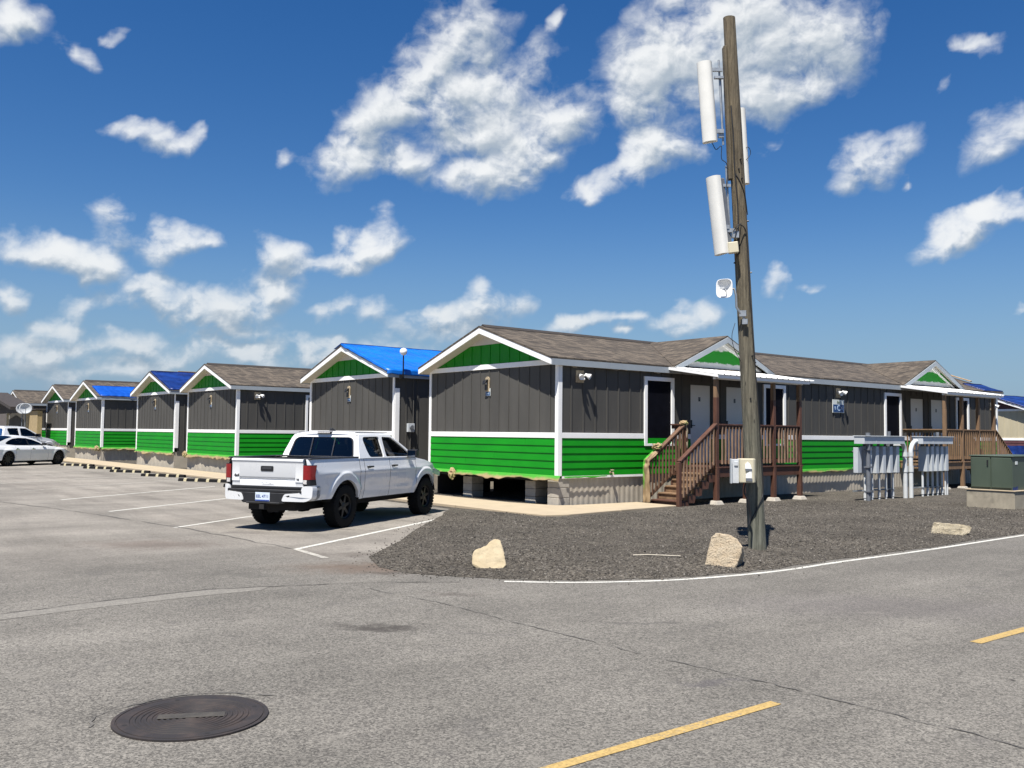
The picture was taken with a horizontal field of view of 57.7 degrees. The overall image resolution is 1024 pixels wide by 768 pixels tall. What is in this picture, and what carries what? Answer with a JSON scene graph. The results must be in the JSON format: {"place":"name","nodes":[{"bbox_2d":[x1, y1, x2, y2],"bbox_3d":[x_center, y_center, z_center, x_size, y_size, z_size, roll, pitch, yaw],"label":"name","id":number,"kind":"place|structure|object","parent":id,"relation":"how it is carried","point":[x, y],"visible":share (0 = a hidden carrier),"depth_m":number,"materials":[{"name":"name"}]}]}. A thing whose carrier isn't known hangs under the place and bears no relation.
{"place":"outdoors","nodes":[
{"label":"outdoors","id":0,"kind":"place"},
{"bbox_2d":[0,461,1023,767],"bbox_3d":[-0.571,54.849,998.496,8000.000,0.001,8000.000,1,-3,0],"label":"ground","id":1,"kind":"structure","parent":0,"point":[354,669],"depth_m":7.66,"materials":[{"name":"grey asphalt"}]},
{"bbox_2d":[0,393,45,430],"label":"canopy building","id":2,"kind":"structure","parent":1,"relation":"on","point":[9,403],"depth_m":66.20,"materials":[{"name":"beige paint"}]},
{"bbox_2d":[0,426,59,461],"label":"pickup truck","id":3,"kind":"object","parent":1,"relation":"on","point":[17,430],"visible":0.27,"depth_m":48.88,"materials":[{"name":"white paint"}]},
{"bbox_2d":[0,435,69,465],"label":"saloon car","id":4,"kind":"object","parent":1,"relation":"on","point":[13,448],"visible":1,"depth_m":44.69,"materials":[{"name":"white paint"}]},
{"bbox_2d":[60,463,94,465],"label":"wheel stop","id":5,"kind":"object","parent":1,"relation":"on","point":[64,464],"visible":0.91,"depth_m":44.71,"materials":[{"name":"black rubber"}]},
{"bbox_2d":[28,480,170,490],"bbox_3d":[-12.941,3.218,29.619,0.103,0.001,6.574,0,-3,16],"label":"stall line","id":6,"kind":"object","parent":1,"relation":"on","point":[98,485],"visible":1,"depth_m":29.36,"materials":[{"name":"white paint"}]},
{"bbox_2d":[83,466,120,469],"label":"wheel stop","id":7,"kind":"object","parent":1,"relation":"on","point":[98,467],"visible":0.98,"depth_m":41.57,"materials":[{"name":"black rubber"}]},
{"bbox_2d":[110,469,150,472],"bbox_3d":[-15.793,3.608,38.458,2.040,0.108,0.152,-1,-3,21],"label":"wheel stop","id":8,"kind":"object","parent":1,"relation":"on","point":[133,471],"visible":0.95,"depth_m":38.35,"materials":[{"name":"black rubber"}]},
{"bbox_2d":[0,587,266,619],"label":"asphalt patch","id":9,"kind":"object","parent":1,"relation":"on","point":[114,603],"visible":1,"depth_m":9.62,"materials":[{"name":"grey asphalt"}]},
{"bbox_2d":[61,486,214,499],"bbox_3d":[-10.364,3.076,26.445,0.114,0.001,6.574,0,-3,16],"label":"stall line","id":10,"kind":"object","parent":1,"relation":"on","point":[134,493],"visible":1,"depth_m":25.86,"materials":[{"name":"white paint"}]},
{"bbox_2d":[5,502,286,547],"bbox_3d":[-12.946,2.857,22.855,25.974,0.001,0.543,-2,-4,41],"label":"pavement crack","id":11,"kind":"object","parent":1,"relation":"on","point":[161,524],"visible":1,"depth_m":17.04,"materials":[{"name":"black asphalt"}]},
{"bbox_2d":[141,473,185,477],"bbox_3d":[-13.236,3.468,35.308,2.040,0.108,0.152,-1,-3,21],"label":"wheel stop","id":12,"kind":"object","parent":1,"relation":"on","point":[163,475],"visible":0.99,"depth_m":35.23,"materials":[{"name":"black rubber"}]},
{"bbox_2d":[110,498,225,511],"bbox_3d":[-7.788,2.935,23.272,0.112,0.001,6.574,0,-3,16],"label":"stall line","id":13,"kind":"object","parent":1,"relation":"on","point":[164,505],"visible":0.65,"depth_m":21.86,"materials":[{"name":"white paint"}]},
{"bbox_2d":[88,692,272,726],"bbox_3d":[-2.167,2.076,6.053,1.194,0.001,0.377,3,-4,-38],"label":"pavement crack","id":14,"kind":"object","parent":1,"relation":"on","point":[91,723],"visible":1,"depth_m":6.18,"materials":[{"name":"grey asphalt"}]},
{"bbox_2d":[2,582,364,613],"bbox_3d":[-3.803,2.250,9.643,6.944,0.001,0.888,2,-4,-32],"label":"pavement crack","id":15,"kind":"object","parent":1,"relation":"on","point":[176,592],"visible":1,"depth_m":10.28,"materials":[{"name":"black asphalt"}]},
{"bbox_2d":[110,695,268,741],"bbox_3d":[-1.986,2.060,5.768,0.924,0.016,0.924,1,-3,-12],"label":"manhole cover","id":16,"kind":"object","parent":1,"relation":"on","point":[189,718],"visible":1,"depth_m":5.71,"materials":[{"name":"metal"}]},
{"bbox_2d":[178,478,225,482],"bbox_3d":[-10.678,3.327,32.158,2.040,0.108,0.152,-1,-3,21],"label":"wheel stop","id":17,"kind":"object","parent":1,"relation":"on","point":[202,480],"visible":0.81,"depth_m":32.10,"materials":[{"name":"black rubber"}]},
{"bbox_2d":[174,516,250,527],"bbox_3d":[-5.211,2.793,20.099,0.108,0.001,6.574,0,-3,16],"label":"stall line","id":18,"kind":"object","parent":1,"relation":"on","point":[210,522],"visible":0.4,"depth_m":17.95,"materials":[{"name":"white paint"}]},
{"bbox_2d":[294,549,328,557],"bbox_3d":[-2.939,2.468,13.560,0.100,0.001,1.134,3,-4,-34],"label":"stall line","id":19,"kind":"object","parent":1,"relation":"on","point":[311,553],"visible":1,"depth_m":13.54,"materials":[{"name":"white paint"}]},
{"bbox_2d":[225,428,439,527],"bbox_3d":[-3.404,1.833,19.037,2.240,1.857,5.490,-1,-3,22],"label":"pickup truck","id":20,"kind":"object","parent":1,"relation":"on","point":[340,478],"visible":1,"depth_m":17.63,"materials":[{"name":"white paint"}]},
{"bbox_2d":[295,519,433,548],"bbox_3d":[-2.320,2.648,16.808,0.100,0.001,5.870,0,-3,19],"label":"stall line","id":21,"kind":"object","parent":1,"relation":"on","point":[360,535],"visible":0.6,"depth_m":15.96,"materials":[{"name":"white paint"}]},
{"bbox_2d":[65,457,1023,583],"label":"gravel bed","id":22,"kind":"object","parent":1,"relation":"on","point":[956,494],"visible":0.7,"depth_m":16.18,"materials":[{"name":"grey gravel"}]},
{"bbox_2d":[16,403,22,425],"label":"satellite dish","id":23,"kind":"object","parent":22,"relation":"on","point":[17,408],"visible":0.27,"depth_m":57.83,"materials":[{"name":"grey metal"}]},
{"bbox_2d":[19,403,31,425],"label":"satellite dish","id":24,"kind":"object","parent":22,"relation":"on","point":[25,408],"visible":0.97,"depth_m":57.23,"materials":[{"name":"grey plastic"}]},
{"bbox_2d":[9,390,47,437],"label":"modular cabin","id":25,"kind":"object","parent":22,"relation":"on","point":[33,398],"visible":0.02,"depth_m":68.46,"materials":[{"name":"brown paint"}]},
{"bbox_2d":[27,409,45,436],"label":"tan wall","id":26,"kind":"structure","parent":22,"relation":"on","point":[34,420],"depth_m":60.66,"materials":[{"name":"beige paint"}]},
{"bbox_2d":[41,384,78,456],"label":"modular cabin","id":27,"kind":"object","parent":22,"relation":"on","point":[60,426],"visible":0.2,"depth_m":59.20,"materials":[{"name":"white paint"}]},
{"bbox_2d":[70,380,175,460],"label":"modular cabin","id":28,"kind":"object","parent":22,"relation":"on","point":[107,421],"visible":0.27,"depth_m":53.04,"materials":[{"name":"white paint"}]},
{"bbox_2d":[73,446,99,449],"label":"masking paper","id":29,"kind":"object","parent":28,"relation":"attached to","point":[87,447],"visible":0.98,"depth_m":54.31,"materials":[{"name":"green paper"}]},
{"bbox_2d":[92,385,134,397],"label":"roof tarp","id":30,"kind":"object","parent":28,"relation":"on","point":[119,391],"visible":0.35,"depth_m":53.27,"materials":[{"name":"blue plastic"}]},
{"bbox_2d":[101,447,135,450],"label":"masking paper","id":31,"kind":"object","parent":28,"relation":"attached to","point":[120,448],"visible":0.51,"depth_m":52.58,"materials":[{"name":"green paper"}]},
{"bbox_2d":[130,370,187,467],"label":"modular cabin","id":32,"kind":"object","parent":22,"relation":"on","point":[162,426],"visible":0.23,"depth_m":44.53,"materials":[{"name":"white paint"}]},
{"bbox_2d":[134,449,172,455],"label":"masking paper","id":33,"kind":"object","parent":32,"relation":"attached to","point":[166,453],"visible":1,"depth_m":44.76,"materials":[{"name":"green paper"}]},
{"bbox_2d":[151,370,194,389],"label":"roof tarp","id":34,"kind":"object","parent":32,"relation":"on","point":[174,380],"visible":0.27,"depth_m":44.61,"materials":[{"name":"blue plastic"}]},
{"bbox_2d":[180,363,310,472],"bbox_3d":[-3.609,1.913,46.985,24.330,4.652,5.870,3,-4,-39],"label":"modular cabin","id":35,"kind":"object","parent":22,"relation":"on","point":[236,419],"visible":0.15,"depth_m":38.87,"materials":[{"name":"grey paint"}]},
{"bbox_2d":[185,453,233,459],"bbox_3d":[-12.921,3.083,39.449,0.155,0.232,5.500,3,-4,-39],"label":"masking paper","id":36,"kind":"object","parent":35,"relation":"attached to","point":[212,456],"visible":0.94,"depth_m":39.36,"materials":[{"name":"green paper"}]},
{"bbox_2d":[254,392,264,399],"bbox_3d":[-10.310,0.489,37.978,0.417,0.300,0.252,3,-4,-39],"label":"floodlight","id":37,"kind":"object","parent":35,"relation":"attached to","point":[258,395],"visible":1,"depth_m":38.01,"materials":[{"name":"white plastic"}]},
{"bbox_2d":[305,395,309,431],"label":"trim","id":38,"kind":"structure","parent":35,"relation":"in","point":[307,408],"depth_m":39.38,"materials":[{"name":"white paint"}]},
{"bbox_2d":[63,457,675,515],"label":"footpath","id":39,"kind":"structure","parent":22,"relation":"on","point":[512,507],"depth_m":22.45,"materials":[{"name":"concrete"}]},
{"bbox_2d":[300,344,492,488],"bbox_3d":[3.824,1.504,37.830,24.330,4.652,5.870,3,-4,-39],"label":"modular cabin","id":40,"kind":"object","parent":22,"relation":"on","point":[381,400],"visible":0.18,"depth_m":29.53,"materials":[{"name":"grey paint"}]},
{"bbox_2d":[344,386,350,397],"bbox_3d":[-5.382,0.259,30.372,0.150,0.395,0.170,3,-4,-39],"label":"wall lamp","id":41,"kind":"object","parent":40,"relation":"attached to","point":[348,390],"visible":1,"depth_m":30.35,"materials":[{"name":"beige plastic"}]},
{"bbox_2d":[334,343,440,376],"bbox_3d":[1.363,-0.457,34.267,15.932,1.200,3.386,3,-4,-39],"label":"roof tarp","id":42,"kind":"object","parent":40,"relation":"on","point":[390,359],"visible":0.17,"depth_m":29.85,"materials":[{"name":"blue plastic"}]},
{"bbox_2d":[399,348,406,378],"bbox_3d":[-3.304,-0.625,28.164,0.230,0.930,0.285,3,-4,-39],"label":"globe lamp","id":43,"kind":"object","parent":40,"relation":"attached to","point":[403,351],"visible":1,"depth_m":28.12,"materials":[{"name":"white plastic"}]},
{"bbox_2d":[407,378,414,448],"bbox_3d":[-3.087,1.067,28.500,0.240,2.550,0.140,3,-4,-39],"label":"electric meter","id":44,"kind":"object","parent":40,"relation":"attached to","point":[410,428],"visible":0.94,"depth_m":28.49,"materials":[{"name":"grey paint"}]},
{"bbox_2d":[463,476,482,496],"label":"block pier","id":45,"kind":"structure","parent":22,"relation":"on","point":[472,486],"depth_m":25.59,"materials":[{"name":"concrete"}]},
{"bbox_2d":[472,539,505,567],"bbox_3d":[-0.309,2.307,12.253,0.443,0.452,0.315,1,-37,-4],"label":"boulder","id":46,"kind":"object","parent":22,"relation":"on","point":[490,554],"visible":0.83,"depth_m":12.12,"materials":[{"name":"stone"}]},
{"bbox_2d":[525,480,546,502],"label":"block pier","id":47,"kind":"structure","parent":22,"relation":"on","point":[535,491],"depth_m":23.52,"materials":[{"name":"concrete"}]},
{"bbox_2d":[547,478,568,504],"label":"block pier","id":48,"kind":"structure","parent":22,"relation":"on","point":[558,492],"depth_m":22.49,"materials":[{"name":"concrete"}]},
{"bbox_2d":[635,554,679,555],"bbox_3d":[2.054,2.428,13.200,0.665,0.028,0.077,0,-3,10],"label":"twig","id":49,"kind":"object","parent":22,"relation":"on","point":[656,554],"visible":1,"depth_m":13.20,"materials":[{"name":"beige wood"}]},
{"bbox_2d":[418,324,1003,504],"bbox_3d":[8.587,1.241,31.964,24.330,4.652,5.870,3,-4,-39],"label":"modular cabin","id":50,"kind":"object","parent":22,"relation":"on","point":[540,410],"visible":0.58,"depth_m":25.46,"materials":[{"name":"grey paint"}]},
{"bbox_2d":[436,468,449,471],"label":"masking paper","id":51,"kind":"object","parent":50,"relation":"attached to","point":[443,470],"visible":0.45,"depth_m":25.95,"materials":[{"name":"green paper"}]},
{"bbox_2d":[448,467,455,479],"bbox_3d":[-1.644,2.458,25.555,0.185,0.341,0.327,3,-4,-39],"label":"crumpled paper","id":52,"kind":"object","parent":50,"relation":"attached to","point":[451,473],"visible":1,"depth_m":25.49,"materials":[{"name":"beige paper"}]},
{"bbox_2d":[482,377,489,391],"bbox_3d":[-0.695,0.001,24.600,0.150,0.395,0.170,3,-4,-39],"label":"wall lamp","id":53,"kind":"object","parent":50,"relation":"attached to","point":[486,382],"visible":1,"depth_m":24.58,"materials":[{"name":"beige plastic"}]},
{"bbox_2d":[455,469,559,480],"bbox_3d":[-0.235,2.356,23.830,0.146,0.178,4.250,3,-4,-39],"label":"masking paper","id":54,"kind":"object","parent":50,"relation":"attached to","point":[489,474],"visible":1,"depth_m":23.84,"materials":[{"name":"green paper"}]},
{"bbox_2d":[576,370,591,382],"bbox_3d":[1.769,-0.188,22.863,0.417,0.300,0.252,3,-4,-39],"label":"floodlight","id":55,"kind":"object","parent":50,"relation":"attached to","point":[580,376],"visible":1,"depth_m":22.88,"materials":[{"name":"white plastic"}]},
{"bbox_2d":[564,475,606,477],"bbox_3d":[1.829,2.285,22.865,1.450,0.052,0.031,3,-4,-39],"label":"masking paper","id":56,"kind":"object","parent":50,"relation":"attached to","point":[584,476],"visible":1,"depth_m":22.79,"materials":[{"name":"beige paper"}]},
{"bbox_2d":[572,366,661,372],"bbox_3d":[2.827,-0.365,23.755,3.600,0.060,0.044,3,-4,-39],"label":"masking paper","id":57,"kind":"object","parent":50,"relation":"attached to","point":[621,369],"visible":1,"depth_m":23.76,"materials":[{"name":"paper"}]},
{"bbox_2d":[644,376,674,445],"bbox_3d":[3.903,0.730,24.707,1.160,1.825,0.075,3,-4,-39],"label":"window","id":58,"kind":"structure","parent":50,"relation":"in","point":[659,392],"depth_m":24.71,"materials":[{"name":"white paint"}]},
{"bbox_2d":[690,384,710,462],"bbox_3d":[5.205,1.106,25.827,0.920,2.200,0.131,3,-4,-39],"label":"door","id":59,"kind":"structure","parent":50,"relation":"in","point":[700,394],"depth_m":25.82,"materials":[{"name":"paint"}]},
{"bbox_2d":[726,386,742,459],"bbox_3d":[6.416,1.171,26.807,0.920,2.200,0.131,3,-4,-39],"label":"door","id":60,"kind":"structure","parent":50,"relation":"in","point":[733,402],"depth_m":26.76,"materials":[{"name":"paint"}]},
{"bbox_2d":[763,384,785,445],"bbox_3d":[7.868,0.942,27.916,1.110,1.825,0.075,3,-4,-39],"label":"window","id":61,"kind":"structure","parent":50,"relation":"in","point":[780,390],"depth_m":28.03,"materials":[{"name":"white paint"}]},
{"bbox_2d":[803,468,851,472],"bbox_3d":[10.062,2.752,29.486,7.100,0.151,0.078,3,-4,-39],"label":"masking paper","id":62,"kind":"object","parent":50,"relation":"attached to","point":[825,470],"visible":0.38,"depth_m":29.38,"materials":[{"name":"green paper"}]},
{"bbox_2d":[832,400,843,412],"bbox_3d":[10.548,0.722,30.069,0.660,0.420,0.029,3,-4,-39],"label":"wall sign","id":63,"kind":"object","parent":50,"relation":"attached to","point":[837,406],"visible":1,"depth_m":30.04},
{"bbox_2d":[836,388,847,397],"bbox_3d":[10.661,0.287,30.062,0.417,0.300,0.252,3,-4,-39],"label":"floodlight","id":64,"kind":"object","parent":50,"relation":"attached to","point":[839,393],"visible":1,"depth_m":30.07,"materials":[{"name":"white plastic"}]},
{"bbox_2d":[884,393,901,445],"bbox_3d":[13.191,1.227,32.226,1.120,1.825,0.075,3,-4,-39],"label":"window","id":65,"kind":"structure","parent":50,"relation":"in","point":[892,401],"depth_m":32.27,"materials":[{"name":"white paint"}]},
{"bbox_2d":[910,398,923,458],"bbox_3d":[14.490,1.602,33.336,0.970,2.200,0.131,3,-4,-39],"label":"door","id":66,"kind":"structure","parent":50,"relation":"in","point":[917,404],"depth_m":33.37,"materials":[{"name":"paint"}]},
{"bbox_2d":[931,399,942,445],"bbox_3d":[15.621,1.663,34.266,0.950,2.200,0.131,3,-4,-39],"label":"door","id":67,"kind":"structure","parent":50,"relation":"in","point":[936,404],"depth_m":34.27,"materials":[{"name":"paint"}]},
{"bbox_2d":[955,397,969,445],"bbox_3d":[17.139,1.438,35.426,1.050,1.825,0.075,3,-4,-39],"label":"window","id":68,"kind":"structure","parent":50,"relation":"in","point":[965,400],"depth_m":35.57,"materials":[{"name":"white paint"}]},
{"bbox_2d":[962,383,1002,391],"bbox_3d":[18.784,0.159,37.548,1.603,0.377,1.324,3,-4,-39],"label":"roof tarp","id":69,"kind":"object","parent":50,"relation":"on","point":[982,387],"visible":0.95,"depth_m":37.23,"materials":[{"name":"blue plastic"}]},
{"bbox_2d":[705,533,743,566],"bbox_3d":[2.944,2.323,12.738,0.488,0.486,0.430,-1,-19,26],"label":"boulder","id":70,"kind":"object","parent":22,"relation":"on","point":[726,550],"visible":0.8,"depth_m":12.57,"materials":[{"name":"stone"}]},
{"bbox_2d":[649,367,813,506],"bbox_3d":[5.788,1.376,25.046,5.565,3.690,1.780,3,-4,-39],"label":"wooden porch","id":71,"kind":"object","parent":22,"relation":"on","point":[691,479],"visible":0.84,"depth_m":24.06,"materials":[{"name":"brown wood"}]},
{"bbox_2d":[643,450,657,502],"bbox_3d":[3.511,2.346,23.564,0.438,1.343,0.246,3,-4,-39],"label":"masking paper","id":72,"kind":"object","parent":71,"relation":"attached to","point":[646,479],"visible":0.99,"depth_m":23.46,"materials":[{"name":"beige paper"}]},
{"bbox_2d":[652,443,661,449],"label":"crumpled paper","id":73,"kind":"object","parent":71,"relation":"on","point":[657,446],"visible":1,"depth_m":23.71,"materials":[{"name":"beige paper"}]},
{"bbox_2d":[679,420,687,424],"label":"crumpled paper","id":74,"kind":"object","parent":71,"relation":"on","point":[683,422],"visible":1,"depth_m":24.41,"materials":[{"name":"beige paper"}]},
{"bbox_2d":[684,425,687,447],"bbox_3d":[4.575,1.345,24.497,0.151,0.670,0.131,1,-3,-14],"label":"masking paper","id":75,"kind":"object","parent":71,"relation":"attached to","point":[686,435],"visible":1,"depth_m":24.45,"materials":[{"name":"beige paper"}]},
{"bbox_2d":[722,15,766,549],"bbox_3d":[3.599,-1.439,14.383,0.678,8.635,0.286,1,-3,0],"label":"utility pole","id":76,"kind":"object","parent":22,"relation":"on","point":[756,526],"visible":0.88,"depth_m":14.30,"materials":[{"name":"brown wood"}]},
{"bbox_2d":[712,60,723,144],"bbox_3d":[3.196,-4.376,14.451,0.211,1.342,0.118,1,-3,0],"label":"antenna bracket","id":77,"kind":"object","parent":76,"relation":"attached to","point":[720,132],"visible":1,"depth_m":14.43,"materials":[{"name":"metal"}]},
{"bbox_2d":[697,60,717,143],"bbox_3d":[3.013,-4.359,14.389,0.225,1.258,0.164,-5,-3,25],"label":"panel antenna","id":78,"kind":"object","parent":77,"relation":"attached to","point":[707,101],"visible":1,"depth_m":14.32,"materials":[{"name":"grey plastic"}]},
{"bbox_2d":[712,143,727,186],"bbox_3d":[3.208,-3.380,14.366,0.236,0.703,0.034,0,-3,13],"label":"cable","id":79,"kind":"object","parent":78,"relation":"hanging from","point":[722,160],"visible":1,"depth_m":14.37,"materials":[{"name":"black rubber"}]},
{"bbox_2d":[723,166,738,238],"bbox_3d":[3.334,-2.729,14.321,0.290,1.302,0.128,1,-3,0],"label":"antenna bracket","id":80,"kind":"object","parent":76,"relation":"attached to","point":[730,229],"visible":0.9,"depth_m":14.32,"materials":[{"name":"metal"}]},
{"bbox_2d":[706,175,731,255],"bbox_3d":[3.191,-2.593,14.339,0.248,1.208,0.240,-4,-4,-32],"label":"panel antenna","id":81,"kind":"object","parent":80,"relation":"attached to","point":[718,209],"visible":1,"depth_m":14.24,"materials":[{"name":"white plastic"}]},
{"bbox_2d":[728,241,738,253],"bbox_3d":[3.382,-2.083,14.223,0.150,0.170,0.100,-6,-4,8],"label":"junction box","id":82,"kind":"object","parent":81,"relation":"attached to","point":[733,247],"visible":1,"depth_m":14.18,"materials":[{"name":"beige plastic"}]},
{"bbox_2d":[716,279,747,323],"bbox_3d":[3.363,-1.256,14.193,0.476,0.685,0.161,1,-3,-11],"label":"dish antenna","id":83,"kind":"object","parent":76,"relation":"attached to","point":[724,288],"visible":1,"depth_m":14.19,"materials":[{"name":"white plastic"}]},
{"bbox_2d":[730,105,738,255],"bbox_3d":[3.442,-3.151,14.378,0.125,2.351,0.039,1,-3,0],"label":"cable","id":84,"kind":"object","parent":76,"relation":"attached to","point":[735,174],"visible":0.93,"depth_m":14.38,"materials":[{"name":"black rubber"}]},
{"bbox_2d":[736,174,747,214],"bbox_3d":[3.553,-2.950,14.383,0.237,0.655,0.059,1,-3,-15],"label":"cable","id":85,"kind":"object","parent":76,"relation":"attached to","point":[744,193],"visible":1,"depth_m":14.37,"materials":[{"name":"black rubber"}]},
{"bbox_2d":[730,458,754,483],"bbox_3d":[3.464,1.306,13.963,0.377,0.375,0.209,1,-3,-4],"label":"cable box","id":86,"kind":"object","parent":76,"relation":"attached to","point":[742,470],"visible":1,"depth_m":13.89,"materials":[{"name":"beige plastic"}]},
{"bbox_2d":[730,459,738,483],"bbox_3d":[3.341,1.307,13.948,0.130,0.370,0.080,1,-3,-4],"label":"open door","id":87,"kind":"structure","parent":86,"relation":"in","point":[734,463],"depth_m":13.95,"materials":[{"name":"grey plastic"}]},
{"bbox_2d":[743,483,750,524],"bbox_3d":[3.534,1.785,13.961,0.136,0.655,0.039,2,-3,-22],"label":"cable","id":88,"kind":"object","parent":86,"relation":"hanging from","point":[748,504],"visible":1,"depth_m":13.95,"materials":[{"name":"black rubber"}]},
{"bbox_2d":[741,107,749,184],"bbox_3d":[3.635,-3.740,14.649,0.140,1.202,0.150,-4,-4,30],"label":"panel antenna","id":89,"kind":"object","parent":76,"relation":"attached to","point":[744,140],"visible":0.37,"depth_m":14.58,"materials":[{"name":"grey plastic"}]},
{"bbox_2d":[733,224,763,519],"bbox_3d":[3.599,-0.184,14.178,0.505,4.514,0.095,1,-3,-16],"label":"cable","id":90,"kind":"object","parent":76,"relation":"attached to","point":[755,369],"visible":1,"depth_m":14.22,"materials":[{"name":"black rubber"}]},
{"bbox_2d":[852,431,907,500],"bbox_3d":[10.191,2.301,25.660,2.534,2.000,0.510,3,-4,-39],"label":"meter rack","id":91,"kind":"object","parent":22,"relation":"on","point":[869,459],"visible":0.92,"depth_m":25.45,"materials":[{"name":"grey paint"}]},
{"bbox_2d":[908,432,952,497],"bbox_3d":[12.184,2.408,27.274,2.254,2.000,0.510,3,-4,-39],"label":"meter rack","id":92,"kind":"object","parent":22,"relation":"on","point":[931,458],"visible":0.88,"depth_m":27.19,"materials":[{"name":"grey paint"}]},
{"bbox_2d":[931,522,971,534],"bbox_3d":[8.002,2.686,17.049,0.699,0.251,0.370,0,-17,8],"label":"boulder","id":93,"kind":"object","parent":22,"relation":"on","point":[948,528],"visible":0.79,"depth_m":16.89,"materials":[{"name":"stone"}]},
{"bbox_2d":[900,385,1011,488],"bbox_3d":[16.062,1.925,33.364,5.314,3.690,1.780,3,-4,-39],"label":"wooden porch","id":94,"kind":"object","parent":22,"relation":"on","point":[969,442],"visible":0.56,"depth_m":32.19,"materials":[{"name":"brown wood"}]},
{"bbox_2d":[965,488,1023,509],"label":"concrete plinth","id":95,"kind":"structure","parent":22,"relation":"on","point":[1000,499],"depth_m":22.61,"materials":[{"name":"beige concrete"}]},
{"bbox_2d":[969,454,1023,490],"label":"transformer cabinet","id":96,"kind":"object","parent":95,"relation":"on","point":[998,471],"visible":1,"depth_m":22.73,"materials":[{"name":"green metal"}]},
{"bbox_2d":[998,395,1023,445],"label":"modular cabin","id":97,"kind":"object","parent":22,"relation":"on","point":[1010,424],"visible":0.2,"depth_m":57.28,"materials":[{"name":"beige paint"}]},
{"bbox_2d":[998,395,1023,406],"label":"roof tarp","id":98,"kind":"object","parent":97,"relation":"on","point":[1018,400],"visible":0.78,"depth_m":58.26,"materials":[{"name":"blue plastic"}]},
{"bbox_2d":[1004,446,1023,454],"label":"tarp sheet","id":99,"kind":"object","parent":97,"relation":"attached to","point":[1016,449],"visible":0.09,"depth_m":56.87,"materials":[{"name":"blue plastic"}]},
{"bbox_2d":[540,701,779,767],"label":"road dash","id":100,"kind":"object","parent":1,"relation":"on","point":[642,741],"visible":1,"depth_m":5.49,"materials":[{"name":"yellow paint"}]},
{"bbox_2d":[371,588,1023,747],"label":"pavement crack","id":101,"kind":"object","parent":1,"relation":"on","point":[741,676],"visible":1,"depth_m":6.63,"materials":[{"name":"black asphalt"}]},
{"bbox_2d":[504,535,1023,582],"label":"edge line","id":102,"kind":"object","parent":1,"relation":"on","point":[771,571],"visible":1,"depth_m":12.23,"materials":[{"name":"white paint"}]},
{"bbox_2d":[970,627,1023,642],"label":"road dash","id":103,"kind":"object","parent":1,"relation":"on","point":[1000,635],"visible":1,"depth_m":8.40,"materials":[{"name":"yellow paint"}]},
{"bbox_2d":[0,0,1023,384],"bbox_3d":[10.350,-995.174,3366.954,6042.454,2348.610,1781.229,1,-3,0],"label":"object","id":104,"kind":"structure","parent":0,"point":[504,132],"depth_m":3944.09,"materials":[{"name":"white"}]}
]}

